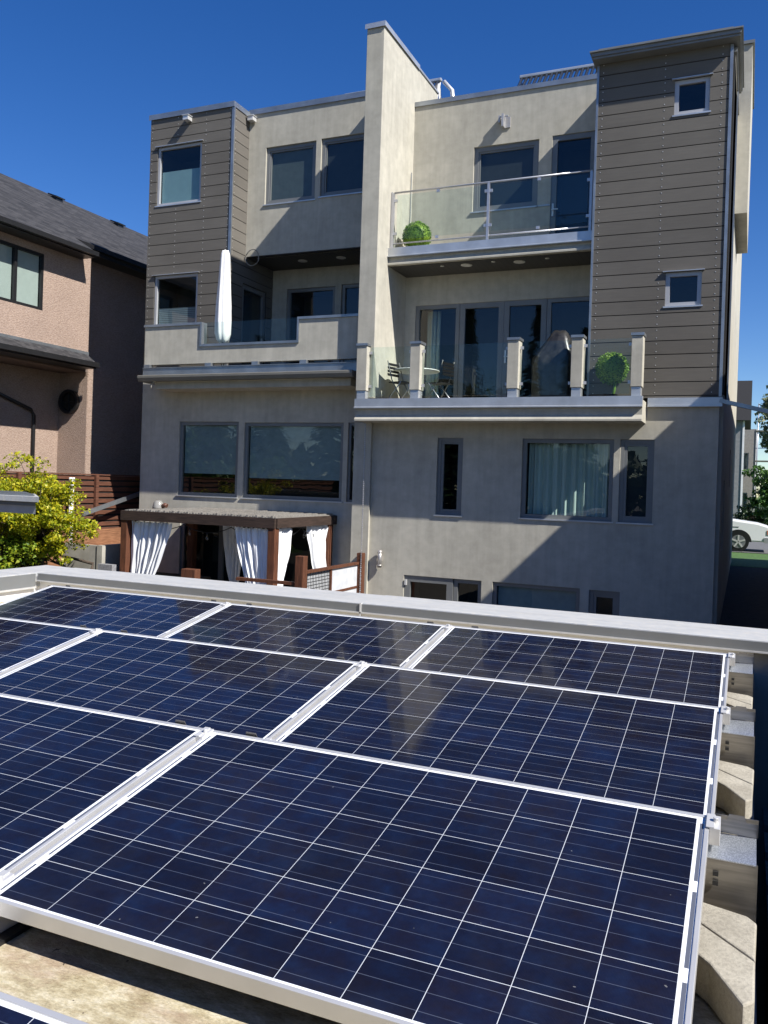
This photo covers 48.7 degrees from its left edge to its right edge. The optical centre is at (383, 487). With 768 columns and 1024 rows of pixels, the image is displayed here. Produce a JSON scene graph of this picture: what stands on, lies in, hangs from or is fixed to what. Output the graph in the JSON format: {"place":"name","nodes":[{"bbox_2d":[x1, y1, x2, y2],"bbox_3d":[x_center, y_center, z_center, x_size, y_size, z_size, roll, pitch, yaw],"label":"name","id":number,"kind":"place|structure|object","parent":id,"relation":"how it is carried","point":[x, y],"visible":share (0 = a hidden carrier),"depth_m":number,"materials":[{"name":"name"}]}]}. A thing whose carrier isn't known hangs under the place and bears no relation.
{"place":"outdoors","nodes":[
{"label":"outdoors","id":0,"kind":"place"},
{"bbox_2d":[0,916,32,945],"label":"panel foot","id":1,"kind":"object","parent":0,"point":[10,929],"visible":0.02,"depth_m":2.17},
{"bbox_2d":[0,693,213,884],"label":"solar module","id":2,"kind":"object","parent":1,"relation":"on","point":[65,769],"visible":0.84,"depth_m":2.80,"materials":[{"name":"glass"}]},
{"bbox_2d":[0,173,147,476],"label":"neighbour house","id":3,"kind":"structure","parent":0,"point":[72,302],"depth_m":24.11,"materials":[{"name":"beige paint"}]},
{"bbox_2d":[0,239,43,309],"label":"window","id":4,"kind":"structure","parent":3,"relation":"in","point":[21,268],"depth_m":21.86,"materials":[{"name":"black glass"}]},
{"bbox_2d":[58,389,79,413],"bbox_3d":[-8.983,-2.458,24.226,0.700,0.700,0.109,2,0,23],"label":"satellite dish","id":5,"kind":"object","parent":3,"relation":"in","point":[69,400],"depth_m":24.20,"materials":[{"name":"black metal"}]},
{"bbox_2d":[155,572,210,579],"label":"garden terrace","id":6,"kind":"structure","parent":0,"point":[179,575],"depth_m":19.33,"materials":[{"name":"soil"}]},
{"bbox_2d":[0,514,41,569],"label":"golden shrub","id":7,"kind":"object","parent":6,"relation":"on","point":[7,545],"visible":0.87,"depth_m":17.48,"materials":[{"name":"green plant"}]},
{"bbox_2d":[3,532,93,568],"bbox_3d":[-7.414,1.372,18.350,1.650,1.104,1.718,2,0,-44],"label":"dark shrub","id":8,"kind":"object","parent":6,"relation":"on","point":[74,558],"visible":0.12,"depth_m":18.36,"materials":[{"name":"green plant"}]},
{"bbox_2d":[0,451,100,565],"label":"golden shrub","id":9,"kind":"object","parent":6,"relation":"on","point":[53,495],"visible":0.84,"depth_m":17.55,"materials":[{"name":"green plant"}]},
{"bbox_2d":[10,527,120,566],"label":"timber wall","id":10,"kind":"structure","parent":6,"relation":"on","point":[109,536],"depth_m":21.61,"materials":[{"name":"brown wood"}]},
{"bbox_2d":[68,477,74,541],"bbox_3d":[-7.594,0.797,20.587,0.140,2.100,0.140,2,0,23],"label":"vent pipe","id":11,"kind":"object","parent":6,"relation":"on","point":[72,504],"visible":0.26,"depth_m":20.54,"materials":[{"name":"white metal"}]},
{"bbox_2d":[63,543,119,571],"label":"concrete wall","id":12,"kind":"structure","parent":6,"relation":"on","point":[105,554],"depth_m":19.14,"materials":[{"name":"grey concrete"}]},
{"bbox_2d":[98,563,116,570],"bbox_3d":[-6.096,1.821,18.712,0.400,0.270,0.160,2,0,23],"label":"stone planter","id":13,"kind":"object","parent":6,"relation":"on","point":[107,567],"visible":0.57,"depth_m":18.64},
{"bbox_2d":[82,491,139,515],"bbox_3d":[-6.720,0.288,22.066,0.060,0.820,3.020,2,0,23],"label":"handrail","id":14,"kind":"object","parent":6,"relation":"on","point":[112,503],"visible":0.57,"depth_m":21.55,"materials":[{"name":"grey metal"}]},
{"bbox_2d":[0,565,767,1023],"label":"garage","id":15,"kind":"structure","parent":0,"point":[74,979],"depth_m":5.58,"materials":[{"name":"paint"}]},
{"bbox_2d":[0,992,88,1023],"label":"solar module","id":16,"kind":"object","parent":15,"relation":"on","point":[14,1010],"depth_m":1.41,"materials":[{"name":"glass"}]},
{"bbox_2d":[0,617,101,674],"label":"solar module","id":17,"kind":"object","parent":15,"relation":"on","point":[22,642],"visible":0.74,"depth_m":4.76,"materials":[{"name":"glass"}]},
{"bbox_2d":[0,585,229,636],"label":"solar module","id":18,"kind":"object","parent":15,"relation":"on","point":[150,615],"visible":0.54,"depth_m":6.03,"materials":[{"name":"glass"}]},
{"bbox_2d":[0,630,366,739],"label":"solar module","id":19,"kind":"object","parent":15,"relation":"on","point":[267,694],"visible":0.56,"depth_m":4.07,"materials":[{"name":"glass"}]},
{"bbox_2d":[164,603,451,667],"bbox_3d":[-0.526,0.946,5.299,1.678,0.221,0.984,2,0,23],"label":"solar module","id":20,"kind":"object","parent":15,"relation":"on","point":[389,642],"visible":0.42,"depth_m":5.37,"materials":[{"name":"glass"}]},
{"bbox_2d":[0,730,720,1023],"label":"solar module","id":21,"kind":"object","parent":15,"relation":"on","point":[341,887],"visible":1,"depth_m":2.09,"materials":[{"name":"glass"}]},
{"bbox_2d":[48,585,753,696],"bbox_3d":[-0.327,0.987,5.716,5.172,0.292,0.111,2,0,23],"label":"wind deflector","id":22,"kind":"object","parent":15,"relation":"on","point":[740,678],"visible":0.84,"depth_m":4.69,"materials":[{"name":"metal"}]},
{"bbox_2d":[80,625,755,769],"bbox_3d":[-0.883,0.976,4.529,5.252,0.292,0.111,2,0,23],"label":"wind deflector","id":23,"kind":"object","parent":15,"relation":"on","point":[737,741],"visible":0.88,"depth_m":3.48,"materials":[{"name":"metal"}]},
{"bbox_2d":[175,720,758,922],"bbox_3d":[-1.403,0.965,3.326,5.252,0.292,0.111,2,0,23],"label":"wind deflector","id":24,"kind":"object","parent":15,"relation":"on","point":[731,876],"visible":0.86,"depth_m":2.28,"materials":[{"name":"metal"}]},
{"bbox_2d":[274,663,730,832],"bbox_3d":[0.487,0.989,3.434,1.678,0.221,0.984,2,0,23],"label":"solar module","id":25,"kind":"object","parent":15,"relation":"on","point":[653,752],"visible":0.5,"depth_m":3.40,"materials":[{"name":"glass"}]},
{"bbox_2d":[407,626,734,706],"bbox_3d":[1.006,0.999,4.637,1.678,0.221,0.984,2,0,23],"label":"solar module","id":26,"kind":"object","parent":15,"relation":"on","point":[677,674],"visible":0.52,"depth_m":4.70,"materials":[{"name":"glass"}]},
{"bbox_2d":[695,925,754,1023],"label":"ballast block","id":27,"kind":"object","parent":15,"relation":"on","point":[725,984],"depth_m":1.93,"materials":[{"name":"concrete"}]},
{"bbox_2d":[701,902,756,962],"bbox_3d":[0.863,1.146,2.168,0.139,0.096,0.362,2,0,-21],"label":"ballast block","id":28,"kind":"object","parent":15,"relation":"on","point":[736,931],"depth_m":2.12,"materials":[{"name":"concrete"}]},
{"bbox_2d":[716,770,752,818],"bbox_3d":[1.289,1.154,3.257,0.136,0.096,0.492,2,0,-14],"label":"ballast block","id":29,"kind":"object","parent":15,"relation":"on","point":[734,795],"depth_m":3.12,"materials":[{"name":"concrete"}]},
{"bbox_2d":[719,760,753,803],"bbox_3d":[1.383,1.157,3.372,0.139,0.096,0.362,2,0,-21],"label":"ballast block","id":30,"kind":"object","parent":15,"relation":"on","point":[744,773],"depth_m":3.32,"materials":[{"name":"concrete"}]},
{"bbox_2d":[726,697,751,721],"bbox_3d":[1.808,1.165,4.460,0.136,0.096,0.492,2,0,-14],"label":"ballast block","id":31,"kind":"object","parent":15,"relation":"on","point":[731,702],"depth_m":4.39,"materials":[{"name":"concrete"}]},
{"bbox_2d":[727,692,752,706],"bbox_3d":[1.902,1.167,4.575,0.139,0.096,0.362,2,0,-21],"label":"ballast block","id":32,"kind":"object","parent":15,"relation":"on","point":[747,699],"depth_m":4.53,"materials":[{"name":"concrete"}]},
{"bbox_2d":[0,0,767,496],"label":"sky","id":33,"kind":"structure","parent":0,"point":[81,81],"materials":[{"name":"blue"}]},
{"bbox_2d":[733,381,751,516],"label":"house","id":34,"kind":"structure","parent":0,"point":[743,415],"depth_m":57.25,"materials":[{"name":"white glass"}]},
{"bbox_2d":[719,566,767,628],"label":"fence","id":35,"kind":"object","parent":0,"point":[745,603],"depth_m":21.40,"materials":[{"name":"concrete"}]},
{"bbox_2d":[730,504,767,567],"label":"front lawn","id":36,"kind":"structure","parent":0,"point":[755,560],"depth_m":30.38,"materials":[{"name":"green plant"}]},
{"bbox_2d":[733,502,767,524],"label":"hedge tree","id":37,"kind":"object","parent":36,"relation":"on","point":[744,514],"visible":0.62,"depth_m":51.18,"materials":[{"name":"green plant"}]},
{"bbox_2d":[741,465,767,522],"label":"hedge tree","id":38,"kind":"object","parent":36,"relation":"on","point":[761,499],"visible":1,"depth_m":45.62,"materials":[{"name":"green plant"}]},
{"bbox_2d":[754,385,767,452],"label":"birch tree","id":39,"kind":"object","parent":36,"relation":"on","point":[764,441],"visible":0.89,"depth_m":49.92,"materials":[{"name":"green plant"}]},
{"bbox_2d":[742,429,756,517],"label":"house","id":40,"kind":"structure","parent":0,"point":[750,445],"depth_m":67.97,"materials":[{"name":"white glass"}]},
{"bbox_2d":[732,542,767,553],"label":"street","id":41,"kind":"structure","parent":0,"point":[758,547],"depth_m":36.54,"materials":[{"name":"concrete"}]},
{"bbox_2d":[732,519,767,550],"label":"car","id":42,"kind":"object","parent":41,"relation":"on","point":[744,533],"visible":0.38,"depth_m":34.28,"materials":[{"name":"white paint"}]},
{"bbox_2d":[755,403,767,491],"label":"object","id":43,"kind":"object","parent":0,"point":[757,448],"visible":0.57,"depth_m":64.50,"materials":[{"name":"grey metal"}]},
{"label":"raised patio","id":44,"kind":"structure","parent":0,"visible":0},
{"bbox_2d":[120,507,336,585],"bbox_3d":[-3.461,1.682,19.063,3.950,2.316,2.750,2,0,23],"label":"pergola","id":45,"kind":"object","parent":44,"relation":"on","point":[271,521],"visible":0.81,"depth_m":18.21,"materials":[{"name":"brown wood"}]},
{"bbox_2d":[130,520,171,574],"bbox_3d":[-5.065,1.541,18.427,1.080,1.624,0.151,2,0,23],"label":"curtain","id":46,"kind":"object","parent":45,"relation":"hanging from","point":[149,540],"visible":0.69,"depth_m":18.45,"materials":[{"name":"white fabric"}]},
{"bbox_2d":[152,500,167,508],"bbox_3d":[-5.149,0.389,19.513,0.379,0.200,0.260,2,0,44],"label":"work lamp","id":47,"kind":"object","parent":45,"relation":"on","point":[158,504],"visible":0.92,"depth_m":19.45,"materials":[{"name":"white plastic"}]},
{"bbox_2d":[223,526,242,581],"bbox_3d":[-3.601,1.640,20.058,0.600,1.704,0.161,2,0,23],"label":"curtain","id":48,"kind":"object","parent":45,"relation":"hanging from","point":[233,563],"visible":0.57,"depth_m":20.04,"materials":[{"name":"white fabric"}]},
{"bbox_2d":[172,524,316,540],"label":"string lights","id":49,"kind":"object","parent":45,"relation":"hanging from","point":[304,531],"visible":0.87,"depth_m":18.05,"materials":[{"name":"black metal"}]},
{"bbox_2d":[235,526,267,584],"bbox_3d":[-2.682,1.623,17.403,0.890,1.624,0.146,2,0,23],"label":"curtain","id":50,"kind":"object","parent":45,"relation":"hanging from","point":[252,544],"visible":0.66,"depth_m":17.38,"materials":[{"name":"white fabric"}]},
{"bbox_2d":[277,527,291,585],"bbox_3d":[-2.092,1.637,17.541,0.145,1.634,0.620,2,0,23],"label":"curtain","id":51,"kind":"object","parent":45,"relation":"hanging from","point":[285,535],"visible":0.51,"depth_m":17.54,"materials":[{"name":"white fabric"}]},
{"bbox_2d":[306,525,327,568],"bbox_3d":[-1.470,1.644,19.010,0.151,1.644,1.070,2,0,23],"label":"curtain","id":52,"kind":"object","parent":45,"relation":"hanging from","point":[317,544],"visible":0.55,"depth_m":18.96,"materials":[{"name":"white fabric"}]},
{"bbox_2d":[181,568,294,584],"bbox_3d":[-2.909,2.284,16.919,2.640,1.170,0.200,2,0,23],"label":"patio fence","id":53,"kind":"object","parent":44,"relation":"on","point":[189,573],"visible":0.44,"depth_m":16.82,"materials":[{"name":"brown wood"}]},
{"bbox_2d":[294,553,364,592],"bbox_3d":[-1.072,2.125,17.538,0.182,1.600,2.792,2,0,24],"label":"patio balustrade","id":54,"kind":"object","parent":44,"relation":"on","point":[345,577],"visible":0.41,"depth_m":17.58,"materials":[{"name":"brown wood"}]},
{"label":"ground","id":55,"kind":"structure","parent":0,"visible":0},
{"bbox_2d":[0,491,38,513],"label":"shed","id":56,"kind":"structure","parent":55,"relation":"on","point":[16,502],"depth_m":12.62,"materials":[{"name":"metal"}]},
{"bbox_2d":[0,471,139,560],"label":"slat fence","id":57,"kind":"object","parent":55,"relation":"on","point":[97,489],"visible":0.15,"depth_m":21.86,"materials":[{"name":"brown wood"}]},
{"bbox_2d":[137,20,767,624],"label":"townhouse","id":58,"kind":"structure","parent":55,"relation":"on","point":[603,210],"depth_m":18.69,"materials":[{"name":"paint"}]},
{"bbox_2d":[152,271,198,324],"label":"window","id":59,"kind":"structure","parent":58,"relation":"in","point":[175,295],"depth_m":22.54,"materials":[{"name":"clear glass"}]},
{"bbox_2d":[155,139,203,206],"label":"window","id":60,"kind":"structure","parent":58,"relation":"in","point":[179,167],"depth_m":22.31,"materials":[{"name":"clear glass"}]},
{"bbox_2d":[175,422,238,498],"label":"window","id":61,"kind":"structure","parent":58,"relation":"in","point":[208,456],"depth_m":21.24,"materials":[{"name":"glass"}]},
{"bbox_2d":[215,250,231,365],"bbox_3d":[-3.871,-4.276,20.550,0.500,2.958,0.500,2,0,23],"label":"closed parasol","id":62,"kind":"object","parent":58,"relation":"on","point":[223,320],"visible":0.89,"depth_m":20.43,"materials":[{"name":"fabric"}]},
{"bbox_2d":[180,523,312,586],"bbox_3d":[-3.091,1.822,21.002,4.000,2.020,0.974,2,0,23],"label":"patio door","id":63,"kind":"structure","parent":58,"relation":"in","point":[210,558],"depth_m":21.53,"materials":[{"name":"glass"}]},
{"bbox_2d":[241,284,264,364],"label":"side door","id":64,"kind":"structure","parent":58,"relation":"in","point":[253,304],"depth_m":23.22,"materials":[{"name":"glass"}]},
{"bbox_2d":[263,141,315,205],"bbox_3d":[-2.352,-7.990,21.624,1.520,1.505,0.185,2,0,23],"label":"window","id":65,"kind":"structure","parent":58,"relation":"in","point":[290,176],"depth_m":21.70,"materials":[{"name":"glass"}]},
{"bbox_2d":[240,423,343,502],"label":"window","id":66,"kind":"structure","parent":58,"relation":"in","point":[283,461],"depth_m":20.31,"materials":[{"name":"glass"}]},
{"bbox_2d":[286,286,334,363],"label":"window","id":67,"kind":"structure","parent":58,"relation":"in","point":[321,300],"depth_m":23.71,"materials":[{"name":"glass"}]},
{"bbox_2d":[318,134,363,197],"bbox_3d":[-0.837,-7.968,20.970,1.620,1.485,0.185,2,0,23],"label":"window","id":68,"kind":"structure","parent":58,"relation":"in","point":[342,157],"depth_m":21.12,"materials":[{"name":"glass"}]},
{"bbox_2d":[340,284,358,361],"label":"window","id":69,"kind":"structure","parent":58,"relation":"in","point":[350,292],"depth_m":22.94,"materials":[{"name":"glass"}]},
{"bbox_2d":[344,423,354,503],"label":"window","id":70,"kind":"structure","parent":58,"relation":"in","point":[351,425],"depth_m":19.51,"materials":[{"name":"metal"}]},
{"bbox_2d":[387,361,409,397],"bbox_3d":[0.373,-2.288,18.433,0.486,0.930,0.424,2,0,39],"label":"folding chair","id":71,"kind":"object","parent":58,"relation":"on","point":[402,382],"visible":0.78,"depth_m":18.48,"materials":[{"name":"black metal"}]},
{"bbox_2d":[346,78,454,97],"bbox_3d":[0.323,-9.826,22.078,3.272,1.567,1.598,2,0,23],"label":"solar water collector","id":72,"kind":"object","parent":58,"relation":"on","point":[437,82],"visible":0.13,"depth_m":21.80,"materials":[{"name":"metal"}]},
{"bbox_2d":[401,221,431,246],"bbox_3d":[0.752,-5.639,19.167,0.708,0.782,0.701,2,0,23],"label":"topiary ball","id":73,"kind":"object","parent":58,"relation":"on","point":[417,231],"visible":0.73,"depth_m":18.95,"materials":[{"name":"plant"}]},
{"bbox_2d":[393,367,439,374],"bbox_3d":[0.717,-2.208,18.770,1.040,0.776,1.040,2,0,23],"label":"bistro table","id":74,"kind":"object","parent":58,"relation":"on","point":[427,371],"visible":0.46,"depth_m":18.62,"materials":[{"name":"white metal"}]},
{"bbox_2d":[404,575,453,600],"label":"window","id":75,"kind":"structure","parent":58,"relation":"in","point":[425,587],"depth_m":18.99,"materials":[{"name":"glass"}]},
{"bbox_2d":[415,304,459,397],"bbox_3d":[1.411,-3.070,20.020,1.070,2.300,0.970,2,0,23],"label":"window","id":76,"kind":"structure","parent":58,"relation":"in","point":[450,313],"depth_m":20.42,"materials":[{"name":"glass"}]},
{"bbox_2d":[427,360,454,397],"bbox_3d":[1.228,-2.260,18.327,0.486,0.930,0.424,2,0,42],"label":"folding chair","id":77,"kind":"object","parent":58,"relation":"on","point":[451,371],"visible":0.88,"depth_m":18.21,"materials":[{"name":"black metal"}]},
{"bbox_2d":[433,438,462,516],"bbox_3d":[1.601,-0.222,18.581,0.640,1.685,1.055,2,0,23],"label":"window","id":78,"kind":"structure","parent":58,"relation":"in","point":[450,450],"depth_m":18.28,"materials":[{"name":"glass"}]},
{"bbox_2d":[453,579,480,603],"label":"window","id":79,"kind":"structure","parent":58,"relation":"in","point":[469,591],"depth_m":18.61,"materials":[{"name":"glass"}]},
{"bbox_2d":[457,301,504,397],"bbox_3d":[2.384,-3.036,19.600,1.030,2.300,0.970,2,0,23],"label":"french door","id":80,"kind":"structure","parent":58,"relation":"in","point":[480,362],"depth_m":20.04,"materials":[{"name":"glass"}]},
{"bbox_2d":[470,140,538,213],"bbox_3d":[2.769,-7.016,19.188,1.570,1.515,0.185,2,0,23],"label":"window","id":81,"kind":"structure","parent":58,"relation":"in","point":[521,159],"depth_m":19.24,"materials":[{"name":"glass"}]},
{"bbox_2d":[501,299,546,396],"bbox_3d":[3.283,-3.005,19.168,0.955,2.300,1.050,2,0,23],"label":"french door","id":82,"kind":"structure","parent":58,"relation":"in","point":[525,319],"depth_m":19.64,"materials":[{"name":"glass"}]},
{"bbox_2d":[492,582,579,611],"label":"window","id":83,"kind":"structure","parent":58,"relation":"in","point":[505,594],"depth_m":17.49,"materials":[{"name":"glass"}]},
{"bbox_2d":[531,330,571,396],"bbox_3d":[3.457,-2.474,17.150,0.900,1.430,0.651,2,0,23],"label":"covered grill","id":84,"kind":"object","parent":58,"relation":"on","point":[551,366],"visible":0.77,"depth_m":16.91,"materials":[{"name":"fabric"}]},
{"bbox_2d":[517,63,596,85],"bbox_3d":[4.570,-9.538,20.243,2.860,1.288,1.598,2,0,23],"label":"solar water collector","id":85,"kind":"object","parent":58,"relation":"on","point":[561,72],"visible":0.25,"depth_m":20.56,"materials":[{"name":"metal"}]},
{"bbox_2d":[518,439,613,523],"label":"window","id":86,"kind":"structure","parent":58,"relation":"in","point":[571,480],"depth_m":17.36,"materials":[{"name":"metal"}]},
{"bbox_2d":[546,296,589,395],"bbox_3d":[4.246,-2.972,18.795,1.090,2.300,0.970,2,0,23],"label":"window","id":87,"kind":"structure","parent":58,"relation":"in","point":[570,314],"depth_m":19.19,"materials":[{"name":"glass"}]},
{"bbox_2d":[549,131,594,233],"bbox_3d":[4.316,-6.407,18.970,0.960,2.690,1.050,2,0,23],"label":"balcony door","id":88,"kind":"structure","parent":58,"relation":"in","point":[570,193],"depth_m":19.43,"materials":[{"name":"glass"}]},
{"bbox_2d":[589,590,619,615],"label":"window","id":89,"kind":"structure","parent":58,"relation":"in","point":[600,602],"depth_m":16.97,"materials":[{"name":"metal"}]},
{"bbox_2d":[594,351,628,395],"bbox_3d":[4.477,-2.188,16.635,0.685,1.001,0.682,2,0,23],"label":"topiary ball","id":90,"kind":"object","parent":58,"relation":"on","point":[612,368],"visible":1,"depth_m":16.46,"materials":[{"name":"green plant"}]},
{"bbox_2d":[616,439,654,524],"bbox_3d":[4.969,-0.113,16.653,0.705,1.665,0.185,2,0,23],"label":"window","id":91,"kind":"structure","parent":58,"relation":"in","point":[636,456],"depth_m":16.72,"materials":[{"name":"glass"}]},
{"bbox_2d":[663,268,704,307],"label":"window","id":92,"kind":"structure","parent":58,"relation":"in","point":[682,289],"depth_m":16.67,"materials":[{"name":"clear glass"}]},
{"bbox_2d":[672,73,712,116],"bbox_3d":[6.096,-7.500,16.670,0.740,0.723,1.060,2,0,23],"label":"window","id":93,"kind":"structure","parent":58,"relation":"in","point":[692,96],"depth_m":16.39,"materials":[{"name":"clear glass"}]}
]}

